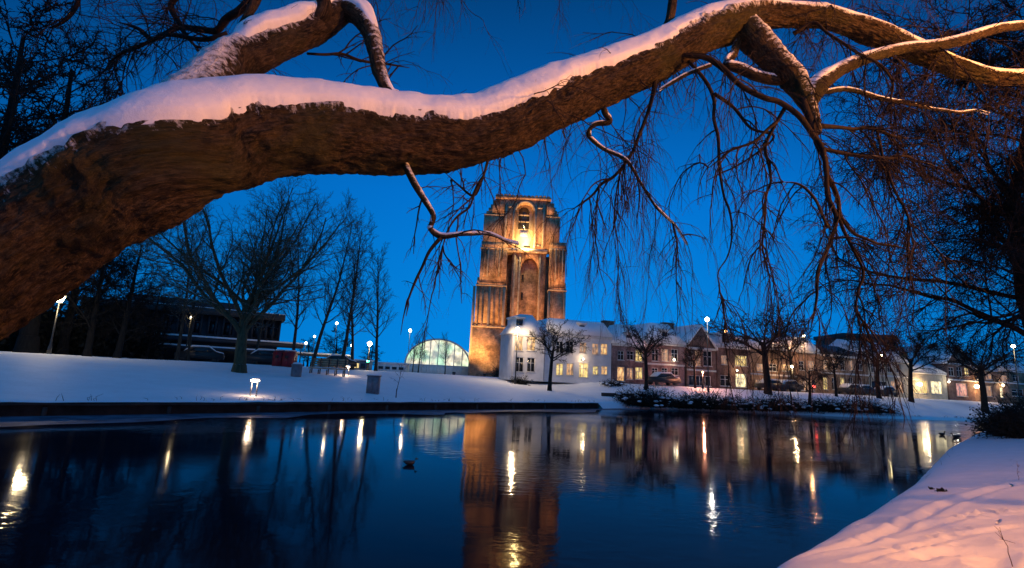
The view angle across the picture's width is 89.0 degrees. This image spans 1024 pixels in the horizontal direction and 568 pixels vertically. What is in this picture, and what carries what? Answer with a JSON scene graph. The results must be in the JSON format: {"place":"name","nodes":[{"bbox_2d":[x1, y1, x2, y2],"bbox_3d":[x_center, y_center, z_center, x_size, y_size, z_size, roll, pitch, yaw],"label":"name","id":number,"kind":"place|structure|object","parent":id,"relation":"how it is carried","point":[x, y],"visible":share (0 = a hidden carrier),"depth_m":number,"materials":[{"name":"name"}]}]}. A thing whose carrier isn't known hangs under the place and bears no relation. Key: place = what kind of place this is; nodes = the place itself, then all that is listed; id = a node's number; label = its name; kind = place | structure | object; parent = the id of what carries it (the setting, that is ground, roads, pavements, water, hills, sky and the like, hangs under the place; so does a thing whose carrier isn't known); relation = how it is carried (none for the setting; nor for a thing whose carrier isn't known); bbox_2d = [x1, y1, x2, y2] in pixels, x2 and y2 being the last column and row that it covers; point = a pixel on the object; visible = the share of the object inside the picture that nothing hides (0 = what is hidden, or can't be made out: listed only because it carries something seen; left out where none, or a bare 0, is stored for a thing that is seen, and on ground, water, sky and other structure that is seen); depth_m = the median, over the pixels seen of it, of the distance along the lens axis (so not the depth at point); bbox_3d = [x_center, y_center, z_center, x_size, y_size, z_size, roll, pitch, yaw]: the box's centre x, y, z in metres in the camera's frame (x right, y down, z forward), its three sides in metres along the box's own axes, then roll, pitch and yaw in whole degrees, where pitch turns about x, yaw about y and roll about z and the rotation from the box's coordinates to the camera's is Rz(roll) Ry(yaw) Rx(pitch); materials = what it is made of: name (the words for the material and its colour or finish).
{"place":"outdoors","nodes":[
{"label":"outdoors","id":0,"kind":"place"},
{"bbox_2d":[0,402,983,567],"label":"water","id":1,"kind":"structure","parent":0,"point":[656,488],"depth_m":10.87,"materials":[{"name":"blue liquid"}]},
{"bbox_2d":[0,408,637,426],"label":"ice","id":2,"kind":"structure","parent":1,"relation":"on","point":[8,421],"depth_m":22.91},
{"bbox_2d":[0,351,1023,420],"bbox_3d":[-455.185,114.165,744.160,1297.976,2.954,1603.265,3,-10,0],"label":"ground","id":3,"kind":"structure","parent":0,"point":[38,377],"depth_m":36.66,"materials":[{"name":"snow"}]},
{"bbox_2d":[47,295,66,353],"bbox_3d":[-34.019,2.894,38.808,0.750,4.617,0.713,3,-10,0],"label":"street lamp","id":4,"kind":"object","parent":3,"relation":"on","point":[49,350],"visible":0.55,"depth_m":38.67,"materials":[{"name":"black metal"}]},
{"bbox_2d":[0,0,120,158],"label":"dark tree","id":5,"kind":"object","parent":3,"relation":"on","point":[16,71],"visible":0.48,"depth_m":43.82,"materials":[{"name":"black plant"}]},
{"bbox_2d":[0,7,149,352],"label":"dark tree","id":6,"kind":"object","parent":3,"relation":"on","point":[28,339],"visible":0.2,"depth_m":46.05,"materials":[{"name":"black plant"}]},
{"bbox_2d":[2,293,165,356],"bbox_3d":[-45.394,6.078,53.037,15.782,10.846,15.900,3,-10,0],"label":"evergreen bush","id":7,"kind":"object","parent":3,"relation":"on","point":[85,329],"visible":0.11,"depth_m":51.27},
{"bbox_2d":[50,245,155,356],"bbox_3d":[-36.961,-0.388,47.027,7.617,14.235,8.588,-4,-12,32],"label":"dark tree","id":8,"kind":"object","parent":3,"relation":"on","point":[91,327],"visible":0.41,"depth_m":45.88,"materials":[{"name":"brown plant"}]},
{"bbox_2d":[40,232,165,354],"bbox_3d":[-40.657,-2.988,49.321,10.662,19.925,12.020,-2,-11,23],"label":"dark tree","id":9,"kind":"object","parent":3,"relation":"on","point":[69,313],"visible":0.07,"depth_m":48.20,"materials":[{"name":"brown plant"}]},
{"bbox_2d":[84,232,178,357],"bbox_3d":[-34.531,0.389,47.924,8.049,13.341,7.139,3,-10,0],"label":"dark tree","id":10,"kind":"object","parent":3,"relation":"on","point":[126,310],"visible":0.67,"depth_m":47.08,"materials":[{"name":"black plant"}]},
{"bbox_2d":[133,270,183,358],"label":"dark tree","id":11,"kind":"object","parent":3,"relation":"on","point":[149,343],"visible":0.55,"depth_m":55.93,"materials":[{"name":"brown plant"}]},
{"bbox_2d":[159,211,212,359],"bbox_3d":[-30.407,-0.088,49.416,5.287,15.063,4.951,9,-12,-31],"label":"thin tree","id":12,"kind":"object","parent":3,"relation":"on","point":[182,321],"visible":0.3,"depth_m":49.27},
{"bbox_2d":[168,238,220,360],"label":"thin tree","id":13,"kind":"object","parent":3,"relation":"on","point":[192,320],"visible":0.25,"depth_m":51.84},
{"bbox_2d":[174,345,224,361],"bbox_3d":[-31.278,6.985,52.319,4.300,1.632,1.630,8,-11,-25],"label":"parked car","id":14,"kind":"object","parent":3,"relation":"on","point":[203,351],"visible":0.85,"depth_m":51.74,"materials":[{"name":"black metal"}]},
{"bbox_2d":[83,294,350,364],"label":"office building","id":15,"kind":"structure","parent":3,"relation":"on","point":[216,331],"depth_m":67.62,"materials":[{"name":"paint"}]},
{"bbox_2d":[125,175,369,372],"bbox_3d":[-20.873,-1.999,41.253,18.278,18.164,16.609,3,-10,0],"label":"park tree","id":16,"kind":"object","parent":3,"relation":"on","point":[259,266],"visible":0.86,"depth_m":39.85,"materials":[{"name":"brown plant"}]},
{"bbox_2d":[250,376,260,395],"bbox_3d":[-14.199,5.659,28.726,0.560,1.106,0.560,3,-10,0],"label":"path light","id":17,"kind":"object","parent":3,"relation":"on","point":[254,379],"visible":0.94,"depth_m":28.67,"materials":[{"name":"grey metal"}]},
{"bbox_2d":[246,348,274,363],"bbox_3d":[-25.198,7.456,53.305,4.300,1.632,1.630,7,-11,-23],"label":"parked car","id":18,"kind":"object","parent":3,"relation":"on","point":[262,355],"visible":0.49,"depth_m":52.46,"materials":[{"name":"black metal"}]},
{"bbox_2d":[250,236,287,364],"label":"thin tree","id":19,"kind":"object","parent":3,"relation":"on","point":[259,335],"visible":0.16,"depth_m":60.23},
{"bbox_2d":[272,349,284,365],"bbox_3d":[-22.268,7.150,50.104,0.802,1.681,1.660,3,-10,0],"label":"recycling container","id":20,"kind":"object","parent":3,"relation":"on","point":[277,357],"visible":0.75,"depth_m":49.34,"materials":[{"name":"metal"}]},
{"bbox_2d":[281,350,297,366],"bbox_3d":[-21.360,7.206,50.102,0.803,1.702,1.660,3,-10,0],"label":"recycling container","id":21,"kind":"object","parent":3,"relation":"on","point":[289,357],"visible":0.93,"depth_m":49.42,"materials":[{"name":"metal"}]},
{"bbox_2d":[291,350,302,376],"bbox_3d":[-17.104,6.360,41.532,0.853,2.212,0.875,-5,-13,38],"label":"litter bin","id":22,"kind":"object","parent":3,"relation":"on","point":[296,369],"visible":0.91,"depth_m":41.15,"materials":[{"name":"grey metal"}]},
{"bbox_2d":[273,224,324,349],"bbox_3d":[-22.320,1.101,54.673,5.384,15.441,5.398,-1,-11,21],"label":"thin tree","id":23,"kind":"object","parent":3,"relation":"on","point":[296,327],"visible":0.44,"depth_m":54.85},
{"bbox_2d":[0,402,598,416],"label":"quay wall","id":24,"kind":"structure","parent":3,"relation":"on","point":[32,409],"depth_m":25.93,"materials":[{"name":"stone"}]},
{"bbox_2d":[295,336,316,366],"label":"dark tree","id":25,"kind":"object","parent":3,"relation":"on","point":[308,347],"visible":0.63,"depth_m":148.28,"materials":[{"name":"brown plant"}]},
{"bbox_2d":[308,358,347,376],"bbox_3d":[-16.064,7.272,45.548,3.188,1.550,0.670,3,-10,0],"label":"park bench","id":26,"kind":"object","parent":3,"relation":"on","point":[325,364],"visible":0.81,"depth_m":45.76,"materials":[{"name":"brown wood"}]},
{"bbox_2d":[319,327,350,353],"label":"dark tree","id":27,"kind":"object","parent":3,"relation":"on","point":[330,344],"visible":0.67,"depth_m":138.36,"materials":[{"name":"brown plant"}]},
{"bbox_2d":[317,354,356,369],"bbox_3d":[-19.814,8.832,59.202,4.300,1.632,1.630,6,-11,-17],"label":"parked car","id":28,"kind":"object","parent":3,"relation":"on","point":[352,363],"visible":0.46,"depth_m":58.68,"materials":[{"name":"black metal"}]},
{"bbox_2d":[309,209,365,366],"bbox_3d":[-17.708,0.140,53.333,5.711,17.375,6.098,6,-11,-15],"label":"thin tree","id":29,"kind":"object","parent":3,"relation":"on","point":[330,303],"visible":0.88,"depth_m":52.81,"materials":[{"name":"plant"}]},
{"bbox_2d":[332,243,375,369],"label":"thin tree","id":30,"kind":"object","parent":3,"relation":"on","point":[352,334],"visible":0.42,"depth_m":64.77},
{"bbox_2d":[330,213,379,363],"bbox_3d":[-16.970,0.778,57.753,6.254,17.889,6.238,-3,-12,30],"label":"thin tree","id":31,"kind":"object","parent":3,"relation":"on","point":[350,314],"visible":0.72,"depth_m":57.34,"materials":[{"name":"plant"}]},
{"bbox_2d":[346,359,373,369],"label":"pavilion","id":32,"kind":"structure","parent":3,"relation":"on","point":[361,364],"depth_m":90.73,"materials":[{"name":"grey metal"}]},
{"bbox_2d":[361,341,381,365],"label":"dark tree","id":33,"kind":"object","parent":3,"relation":"on","point":[372,352],"visible":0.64,"depth_m":148.07,"materials":[{"name":"brown plant"}]},
{"bbox_2d":[366,374,381,393],"bbox_3d":[-9.709,7.054,36.517,0.927,1.420,0.550,3,-10,0],"label":"utility cabinet","id":34,"kind":"object","parent":3,"relation":"on","point":[373,383],"visible":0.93,"depth_m":36.30,"materials":[{"name":"grey metal"}]},
{"bbox_2d":[355,241,397,370],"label":"thin tree","id":35,"kind":"object","parent":3,"relation":"on","point":[377,296],"visible":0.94,"depth_m":62.15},
{"bbox_2d":[378,362,409,371],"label":"shed","id":36,"kind":"structure","parent":3,"relation":"on","point":[390,366],"depth_m":86.73,"materials":[{"name":"white paint"}]},
{"bbox_2d":[415,322,428,372],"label":"thin tree","id":37,"kind":"object","parent":3,"relation":"on","point":[421,346],"visible":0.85,"depth_m":95.43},
{"bbox_2d":[404,338,468,374],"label":"glass dome","id":38,"kind":"object","parent":3,"relation":"on","point":[457,361],"visible":0.68,"depth_m":96.93,"materials":[{"name":"white glass"}]},
{"bbox_2d":[438,334,449,373],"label":"thin tree","id":39,"kind":"object","parent":3,"relation":"on","point":[445,351],"visible":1,"depth_m":92.94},
{"bbox_2d":[0,0,1023,515],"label":"foreground tree","id":40,"kind":"object","parent":3,"relation":"on","point":[84,194],"visible":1,"depth_m":4.86,"materials":[{"name":"brown plant"}]},
{"bbox_2d":[468,194,566,376],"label":"church tower","id":41,"kind":"structure","parent":3,"relation":"on","point":[517,293],"depth_m":95.89,"materials":[{"name":"brick"}]},
{"bbox_2d":[499,314,544,380],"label":"town house","id":42,"kind":"structure","parent":3,"relation":"on","point":[530,363],"depth_m":63.29,"materials":[{"name":"white paint"}]},
{"bbox_2d":[515,336,522,351],"bbox_3d":[0.838,7.242,62.852,1.160,1.776,0.240,7,-11,-19],"label":"window","id":43,"kind":"structure","parent":42,"relation":"in","point":[520,339],"depth_m":62.95,"materials":[{"name":"yellow"}]},
{"bbox_2d":[515,357,523,372],"bbox_3d":[0.867,9.685,62.462,1.230,1.830,0.240,7,-11,-19],"label":"window","id":44,"kind":"structure","parent":42,"relation":"in","point":[520,360],"depth_m":62.56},
{"bbox_2d":[526,337,535,351],"bbox_3d":[2.333,7.305,63.398,1.245,1.785,0.240,7,-11,-19],"label":"window","id":45,"kind":"structure","parent":42,"relation":"in","point":[529,342],"depth_m":63.46,"materials":[{"name":"yellow"}]},
{"bbox_2d":[527,357,534,372],"bbox_3d":[2.283,9.798,62.971,1.163,1.780,0.240,7,-11,-19],"label":"window","id":46,"kind":"structure","parent":42,"relation":"in","point":[530,361],"depth_m":63.05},
{"bbox_2d":[510,375,533,385],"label":"shrub","id":47,"kind":"object","parent":3,"relation":"on","point":[520,381],"visible":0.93,"depth_m":60.47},
{"bbox_2d":[527,318,590,390],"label":"street tree","id":48,"kind":"object","parent":3,"relation":"on","point":[554,339],"visible":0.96,"depth_m":56.28,"materials":[{"name":"brown plant"}]},
{"bbox_2d":[537,318,612,382],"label":"town house","id":49,"kind":"structure","parent":3,"relation":"on","point":[594,365],"depth_m":66.30,"materials":[{"name":"white paint"}]},
{"bbox_2d":[556,363,562,375],"bbox_3d":[5.923,10.653,64.834,1.109,1.556,0.240,7,-11,-19],"label":"window","id":50,"kind":"structure","parent":49,"relation":"in","point":[559,366],"depth_m":64.91,"materials":[{"name":"yellow"}]},
{"bbox_2d":[566,363,573,375],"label":"window","id":51,"kind":"structure","parent":49,"relation":"in","point":[569,369],"depth_m":65.41,"materials":[{"name":"yellow"}]},
{"bbox_2d":[578,363,587,377],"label":"door","id":52,"kind":"structure","parent":49,"relation":"in","point":[583,367],"depth_m":66.03,"materials":[{"name":"yellow"}]},
{"bbox_2d":[599,378,627,387],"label":"shrub","id":53,"kind":"object","parent":3,"relation":"on","point":[612,382],"visible":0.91,"depth_m":62.10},
{"bbox_2d":[601,320,647,383],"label":"town house","id":54,"kind":"structure","parent":3,"relation":"on","point":[620,367],"depth_m":68.40,"materials":[{"name":"brown brick"}]},
{"bbox_2d":[617,367,624,381],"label":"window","id":55,"kind":"structure","parent":54,"relation":"in","point":[620,370],"depth_m":67.83,"materials":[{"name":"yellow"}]},
{"bbox_2d":[635,367,642,379],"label":"window","id":56,"kind":"structure","parent":54,"relation":"in","point":[638,370],"depth_m":68.76,"materials":[{"name":"yellow"}]},
{"bbox_2d":[610,384,659,407],"bbox_3d":[12.398,11.689,52.951,5.807,3.097,6.119,3,-10,0],"label":"shrub","id":57,"kind":"object","parent":3,"relation":"on","point":[627,399],"visible":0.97,"depth_m":51.92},
{"bbox_2d":[617,315,679,389],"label":"street tree","id":58,"kind":"object","parent":3,"relation":"on","point":[645,351],"visible":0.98,"depth_m":61.80,"materials":[{"name":"brown plant"}]},
{"bbox_2d":[632,322,686,385],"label":"town house","id":59,"kind":"structure","parent":3,"relation":"on","point":[656,364],"depth_m":70.81,"materials":[{"name":"brown brick"}]},
{"bbox_2d":[636,383,683,409],"bbox_3d":[14.576,11.809,53.813,5.802,3.152,5.454,11,-13,-38],"label":"shrub","id":60,"kind":"object","parent":3,"relation":"on","point":[663,403],"visible":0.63,"depth_m":53.03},
{"bbox_2d":[648,372,680,385],"bbox_3d":[18.833,11.821,65.105,4.300,1.632,1.630,7,-11,-20],"label":"parked car","id":61,"kind":"object","parent":3,"relation":"on","point":[668,378],"visible":0.96,"depth_m":64.46,"materials":[{"name":"black metal"}]},
{"bbox_2d":[662,393,700,409],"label":"shrub","id":62,"kind":"object","parent":3,"relation":"on","point":[681,405],"visible":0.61,"depth_m":53.56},
{"bbox_2d":[680,338,704,387],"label":"street tree","id":63,"kind":"object","parent":3,"relation":"on","point":[697,354],"visible":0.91,"depth_m":65.38,"materials":[{"name":"brown plant"}]},
{"bbox_2d":[669,323,717,387],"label":"town house","id":64,"kind":"structure","parent":3,"relation":"on","point":[700,367],"depth_m":72.63,"materials":[{"name":"brick"}]},
{"bbox_2d":[689,375,711,386],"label":"window","id":65,"kind":"structure","parent":64,"relation":"in","point":[691,378],"depth_m":71.92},
{"bbox_2d":[703,351,712,366],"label":"window","id":66,"kind":"structure","parent":64,"relation":"in","point":[709,352],"depth_m":72.95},
{"bbox_2d":[675,392,714,410],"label":"shrub","id":67,"kind":"object","parent":3,"relation":"on","point":[698,406],"visible":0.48,"depth_m":54.53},
{"bbox_2d":[681,385,736,410],"bbox_3d":[20.887,12.641,56.279,6.246,3.539,6.490,3,-10,0],"label":"shrub","id":68,"kind":"object","parent":3,"relation":"on","point":[715,398],"visible":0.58,"depth_m":55.31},
{"bbox_2d":[708,398,747,412],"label":"shrub","id":69,"kind":"object","parent":3,"relation":"on","point":[730,405],"visible":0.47,"depth_m":55.22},
{"bbox_2d":[709,332,750,389],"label":"town house","id":70,"kind":"structure","parent":3,"relation":"on","point":[721,356],"depth_m":74.16,"materials":[{"name":"brick"}]},
{"bbox_2d":[720,375,731,386],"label":"window","id":71,"kind":"structure","parent":70,"relation":"in","point":[724,378],"depth_m":73.36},
{"bbox_2d":[736,373,746,387],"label":"window","id":72,"kind":"structure","parent":70,"relation":"in","point":[741,376],"depth_m":74.39,"materials":[{"name":"yellow"}]},
{"bbox_2d":[720,392,763,411],"bbox_3d":[24.643,13.034,56.760,5.237,2.493,4.636,10,-13,-35],"label":"shrub","id":73,"kind":"object","parent":3,"relation":"on","point":[749,403],"visible":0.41,"depth_m":55.82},
{"bbox_2d":[693,290,815,394],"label":"street tree","id":74,"kind":"object","parent":3,"relation":"on","point":[765,373],"visible":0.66,"depth_m":65.06,"materials":[{"name":"brown plant"}]},
{"bbox_2d":[747,396,775,412],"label":"shrub","id":75,"kind":"object","parent":3,"relation":"on","point":[765,408],"visible":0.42,"depth_m":56.26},
{"bbox_2d":[735,335,796,391],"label":"town house","id":76,"kind":"structure","parent":3,"relation":"on","point":[772,366],"depth_m":76.63,"materials":[{"name":"brown brick"}]},
{"bbox_2d":[754,379,783,390],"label":"parked car","id":77,"kind":"object","parent":3,"relation":"on","point":[761,381],"visible":0.6,"depth_m":71.40,"materials":[{"name":"black metal"}]},
{"bbox_2d":[748,392,802,413],"bbox_3d":[28.833,13.291,57.803,5.166,2.745,5.564,3,-10,0],"label":"shrub","id":78,"kind":"object","parent":3,"relation":"on","point":[772,399],"visible":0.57,"depth_m":56.77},
{"bbox_2d":[759,309,811,391],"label":"street tree","id":79,"kind":"object","parent":3,"relation":"on","point":[790,357],"visible":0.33,"depth_m":75.56,"materials":[{"name":"brown plant"}]},
{"bbox_2d":[776,380,803,391],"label":"parked car","id":80,"kind":"object","parent":3,"relation":"on","point":[791,388],"visible":0.57,"depth_m":72.22,"materials":[{"name":"black metal"}]},
{"bbox_2d":[773,395,815,413],"bbox_3d":[31.169,13.597,58.320,4.624,2.748,4.974,3,-10,0],"label":"shrub","id":81,"kind":"object","parent":3,"relation":"on","point":[802,404],"visible":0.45,"depth_m":57.27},
{"bbox_2d":[770,337,821,392],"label":"town house","id":82,"kind":"structure","parent":3,"relation":"on","point":[811,351],"depth_m":79.14,"materials":[{"name":"brown brick"}]},
{"bbox_2d":[783,361,835,406],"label":"weeping tree","id":83,"kind":"object","parent":3,"relation":"on","point":[808,383],"visible":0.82,"depth_m":59.01,"materials":[{"name":"brown plant"}]},
{"bbox_2d":[796,399,829,413],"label":"shrub","id":84,"kind":"object","parent":3,"relation":"on","point":[816,408],"visible":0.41,"depth_m":57.94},
{"bbox_2d":[805,394,853,413],"bbox_3d":[35.606,13.879,59.560,5.255,2.648,5.107,3,-10,0],"label":"shrub","id":85,"kind":"object","parent":3,"relation":"on","point":[833,406],"visible":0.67,"depth_m":58.55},
{"bbox_2d":[814,336,855,396],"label":"street tree","id":86,"kind":"object","parent":3,"relation":"on","point":[839,357],"visible":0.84,"depth_m":67.54,"materials":[{"name":"brown plant"}]},
{"bbox_2d":[814,344,868,395],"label":"town house","id":87,"kind":"structure","parent":3,"relation":"on","point":[830,386],"depth_m":81.45,"materials":[{"name":"brown brick"}]},
{"bbox_2d":[837,383,865,394],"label":"parked car","id":88,"kind":"object","parent":3,"relation":"on","point":[842,387],"visible":0.64,"depth_m":76.29,"materials":[{"name":"black metal"}]},
{"bbox_2d":[813,333,895,349],"bbox_3d":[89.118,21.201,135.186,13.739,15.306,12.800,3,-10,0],"label":"roof","id":89,"kind":"structure","parent":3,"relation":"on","point":[841,336],"depth_m":131.49,"materials":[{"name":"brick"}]},
{"bbox_2d":[831,393,891,416],"bbox_3d":[40.404,13.979,60.665,6.066,2.848,6.064,12,-14,-41],"label":"shrub","id":90,"kind":"object","parent":3,"relation":"on","point":[868,406],"visible":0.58,"depth_m":59.56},
{"bbox_2d":[829,339,908,397],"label":"town house","id":91,"kind":"structure","parent":3,"relation":"on","point":[890,376],"depth_m":85.47,"materials":[{"name":"dark brick"},{"name":"snow"}]},
{"bbox_2d":[842,327,905,398],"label":"street tree","id":92,"kind":"object","parent":3,"relation":"on","point":[884,365],"visible":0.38,"depth_m":68.92,"materials":[{"name":"brown plant"}]},
{"bbox_2d":[874,402,902,415],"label":"shrub","id":93,"kind":"object","parent":3,"relation":"on","point":[889,408],"visible":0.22,"depth_m":60.08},
{"bbox_2d":[885,324,947,402],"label":"street tree","id":94,"kind":"object","parent":3,"relation":"on","point":[911,370],"visible":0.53,"depth_m":69.85,"materials":[{"name":"brown plant"}]},
{"bbox_2d":[901,352,947,399],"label":"house","id":95,"kind":"structure","parent":3,"relation":"on","point":[933,386],"depth_m":88.04,"materials":[{"name":"beige paint"}]},
{"bbox_2d":[913,380,927,393],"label":"shop window","id":96,"kind":"structure","parent":95,"relation":"in","point":[922,389],"depth_m":87.05,"materials":[{"name":"glass"}]},
{"bbox_2d":[931,381,943,394],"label":"shop window","id":97,"kind":"structure","parent":95,"relation":"in","point":[936,386],"depth_m":88.42,"materials":[{"name":"glass"}]},
{"bbox_2d":[898,344,975,400],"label":"town house","id":98,"kind":"structure","parent":3,"relation":"on","point":[963,389],"depth_m":90.75,"materials":[{"name":"cream plaster"},{"name":"snow"}]},
{"bbox_2d":[956,383,967,396],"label":"window","id":99,"kind":"structure","parent":98,"relation":"in","point":[961,388],"depth_m":90.54,"materials":[{"name":"pink"}]},
{"bbox_2d":[928,329,1023,410],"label":"street tree","id":100,"kind":"object","parent":3,"relation":"on","point":[982,385],"visible":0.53,"depth_m":75.30,"materials":[{"name":"brown plant"}]},
{"bbox_2d":[972,362,999,401],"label":"town house","id":101,"kind":"structure","parent":3,"relation":"on","point":[992,390],"depth_m":93.15,"materials":[{"name":"brown brick"}]},
{"bbox_2d":[973,358,1023,403],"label":"town house","id":102,"kind":"structure","parent":3,"relation":"on","point":[1012,386],"depth_m":95.45,"materials":[{"name":"brown brick"}]},
{"bbox_2d":[0,0,1023,369],"label":"sky","id":103,"kind":"structure","parent":0,"point":[526,45],"materials":[{"name":"blue"}]},
{"bbox_2d":[778,431,1023,567],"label":"bank","id":104,"kind":"structure","parent":0,"point":[969,513],"depth_m":7.73,"materials":[{"name":"snow"}]},
{"bbox_2d":[784,0,1023,389],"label":"tree branches","id":105,"kind":"object","parent":104,"relation":"on","point":[1006,240],"visible":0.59,"depth_m":25.59,"materials":[{"name":"brown plant"}]},
{"bbox_2d":[958,405,1023,436],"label":"shrub","id":106,"kind":"object","parent":104,"relation":"on","point":[986,423],"visible":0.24,"depth_m":28.20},
{"bbox_2d":[969,391,1023,424],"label":"shrub","id":107,"kind":"object","parent":104,"relation":"on","point":[1019,401],"visible":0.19,"depth_m":36.99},
{"bbox_2d":[978,407,1023,438],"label":"shrub","id":108,"kind":"object","parent":104,"relation":"on","point":[1012,428],"visible":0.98,"depth_m":25.39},
{"bbox_2d":[980,390,1023,408],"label":"shrub","id":109,"kind":"object","parent":104,"relation":"on","point":[1014,397],"visible":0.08,"depth_m":40.38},
{"bbox_2d":[993,402,1023,417],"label":"shrub","id":110,"kind":"object","parent":104,"relation":"on","point":[1016,409],"visible":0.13,"depth_m":33.43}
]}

